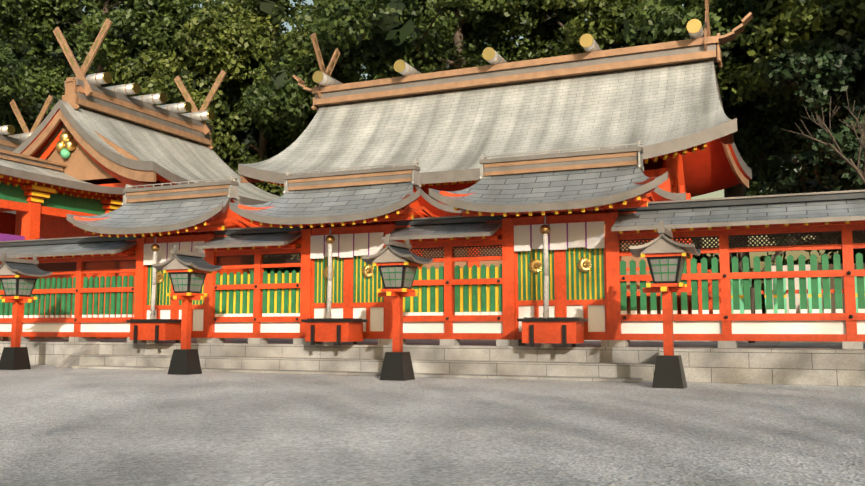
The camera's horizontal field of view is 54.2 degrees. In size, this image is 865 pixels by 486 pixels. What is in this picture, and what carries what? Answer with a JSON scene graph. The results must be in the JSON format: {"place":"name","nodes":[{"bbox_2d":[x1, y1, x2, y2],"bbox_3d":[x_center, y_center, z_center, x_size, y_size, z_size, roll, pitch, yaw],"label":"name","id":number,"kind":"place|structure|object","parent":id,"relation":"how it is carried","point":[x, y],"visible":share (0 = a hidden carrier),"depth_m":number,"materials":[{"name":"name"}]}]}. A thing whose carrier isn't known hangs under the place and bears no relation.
{"place":"outdoors","nodes":[
{"label":"outdoors","id":0,"kind":"place"},
{"bbox_2d":[0,364,864,485],"bbox_3d":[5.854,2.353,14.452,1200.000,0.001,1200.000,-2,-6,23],"label":"ground","id":1,"kind":"structure","parent":0,"point":[81,427],"depth_m":7.38,"materials":[{"name":"grey gravel"}]},
{"bbox_2d":[0,253,51,369],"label":"post lantern","id":2,"kind":"object","parent":1,"relation":"on","point":[19,277],"visible":1,"depth_m":18.22,"materials":[{"name":"orange paint"}]},
{"bbox_2d":[0,14,82,134],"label":"camphor tree","id":3,"kind":"object","parent":1,"relation":"on","point":[59,57],"visible":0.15,"depth_m":48.87,"materials":[{"name":"green plant"}]},
{"bbox_2d":[12,3,118,131],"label":"tree","id":4,"kind":"object","parent":1,"relation":"on","point":[46,48],"depth_m":59.05,"materials":[{"name":"green plant"}]},
{"bbox_2d":[0,0,239,135],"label":"camphor tree","id":5,"kind":"object","parent":1,"relation":"on","point":[139,26],"visible":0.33,"depth_m":43.36,"materials":[{"name":"green plant"}]},
{"bbox_2d":[153,245,221,374],"bbox_3d":[-4.814,1.310,16.540,0.940,2.490,0.940,-2,-6,23],"label":"post lantern","id":6,"kind":"object","parent":1,"relation":"on","point":[188,271],"visible":1,"depth_m":16.41,"materials":[{"name":"black paint"}]},
{"bbox_2d":[104,0,283,196],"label":"camphor tree","id":7,"kind":"object","parent":1,"relation":"on","point":[149,71],"visible":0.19,"depth_m":41.87,"materials":[{"name":"green plant"}]},
{"bbox_2d":[197,0,258,147],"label":"tree","id":8,"kind":"object","parent":1,"relation":"on","point":[231,3],"depth_m":61.19,"materials":[{"name":"green plant"}]},
{"bbox_2d":[173,0,365,175],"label":"camphor tree","id":9,"kind":"object","parent":1,"relation":"on","point":[239,42],"visible":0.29,"depth_m":40.44,"materials":[{"name":"green plant"}]},
{"bbox_2d":[239,0,484,147],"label":"camphor tree","id":10,"kind":"object","parent":1,"relation":"on","point":[280,104],"visible":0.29,"depth_m":37.84,"materials":[{"name":"green plant"}]},
{"bbox_2d":[362,234,432,380],"bbox_3d":[-0.606,1.130,14.740,0.940,2.490,0.940,-2,-6,23],"label":"post lantern","id":11,"kind":"object","parent":1,"relation":"on","point":[397,263],"visible":1,"depth_m":14.59,"materials":[{"name":"black paint"}]},
{"bbox_2d":[0,338,864,386],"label":"stone platform","id":12,"kind":"structure","parent":1,"relation":"on","point":[827,363],"depth_m":15.85,"materials":[{"name":"stone"}]},
{"bbox_2d":[0,95,52,317],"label":"shrine building","id":13,"kind":"structure","parent":12,"relation":"on","point":[10,143],"depth_m":37.81,"materials":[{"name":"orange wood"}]},
{"bbox_2d":[0,150,124,339],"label":"worship hall","id":14,"kind":"structure","parent":12,"relation":"on","point":[32,189],"depth_m":25.10,"materials":[{"name":"orange wood"}]},
{"bbox_2d":[13,18,279,337],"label":"shrine building","id":15,"kind":"structure","parent":12,"relation":"on","point":[88,129],"depth_m":29.64,"materials":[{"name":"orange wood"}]},
{"bbox_2d":[66,175,262,343],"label":"gate","id":16,"kind":"structure","parent":12,"relation":"on","point":[162,219],"depth_m":19.42,"materials":[{"name":"wood"}]},
{"bbox_2d":[229,159,465,345],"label":"gate","id":17,"kind":"structure","parent":12,"relation":"on","point":[349,218],"depth_m":17.72,"materials":[{"name":"wood"}]},
{"bbox_2d":[0,190,864,348],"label":"fence","id":18,"kind":"object","parent":12,"relation":"on","point":[451,303],"visible":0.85,"depth_m":16.57,"materials":[{"name":"paint"}]},
{"bbox_2d":[238,0,752,341],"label":"shrine building","id":19,"kind":"structure","parent":12,"relation":"on","point":[662,102],"depth_m":26.53,"materials":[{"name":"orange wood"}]},
{"bbox_2d":[249,232,864,313],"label":"understorey shrubs","id":20,"kind":"object","parent":12,"relation":"on","point":[696,257],"depth_m":29.35,"materials":[{"name":"green plant"}]},
{"bbox_2d":[429,140,685,347],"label":"gate","id":21,"kind":"structure","parent":12,"relation":"on","point":[561,258],"depth_m":15.89,"materials":[{"name":"wood"}]},
{"bbox_2d":[717,235,799,342],"bbox_3d":[7.618,0.732,19.178,2.450,3.472,1.100,0,-6,5],"label":"bare shrub","id":22,"kind":"object","parent":12,"relation":"on","point":[752,288],"visible":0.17,"depth_m":19.50,"materials":[{"name":"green plant"}]},
{"bbox_2d":[730,263,864,341],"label":"fence","id":23,"kind":"object","parent":12,"relation":"on","point":[797,294],"visible":0.15,"depth_m":21.77,"materials":[{"name":"paint"}]},
{"bbox_2d":[782,89,864,184],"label":"bare cherry tree","id":24,"kind":"object","parent":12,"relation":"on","point":[850,162],"visible":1,"depth_m":17.23,"materials":[{"name":"brown plant"}]},
{"bbox_2d":[291,0,588,81],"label":"camphor tree","id":25,"kind":"object","parent":1,"relation":"on","point":[372,35],"visible":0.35,"depth_m":35.19,"materials":[{"name":"green plant"}]},
{"bbox_2d":[404,10,498,66],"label":"tree","id":26,"kind":"object","parent":1,"relation":"on","point":[478,62],"depth_m":52.17,"materials":[{"name":"green plant"}]},
{"bbox_2d":[468,0,762,159],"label":"camphor tree","id":27,"kind":"object","parent":1,"relation":"on","point":[599,12],"visible":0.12,"depth_m":36.27,"materials":[{"name":"green plant"}]},
{"bbox_2d":[630,221,700,388],"bbox_3d":[3.601,0.951,12.940,0.940,2.490,0.940,-2,-6,23],"label":"post lantern","id":28,"kind":"object","parent":1,"relation":"on","point":[667,257],"visible":1,"depth_m":12.76,"materials":[{"name":"black paint"}]},
{"bbox_2d":[601,0,864,272],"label":"camphor tree","id":29,"kind":"object","parent":1,"relation":"on","point":[664,22],"visible":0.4,"depth_m":30.46,"materials":[{"name":"green plant"}]},
{"bbox_2d":[693,0,864,169],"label":"camphor tree","id":30,"kind":"object","parent":1,"relation":"on","point":[800,21],"visible":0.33,"depth_m":27.00,"materials":[{"name":"green plant"}]},
{"bbox_2d":[741,96,864,248],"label":"tree","id":31,"kind":"object","parent":1,"relation":"on","point":[754,188],"visible":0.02,"depth_m":45.97,"materials":[{"name":"green plant"}]},
{"bbox_2d":[760,30,864,244],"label":"cedar tree","id":32,"kind":"object","parent":1,"relation":"on","point":[819,70],"visible":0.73,"depth_m":24.79,"materials":[{"name":"green plant"}]},
{"bbox_2d":[83,0,837,311],"label":"sky","id":33,"kind":"structure","parent":0,"point":[717,194],"materials":[{"name":"white"}]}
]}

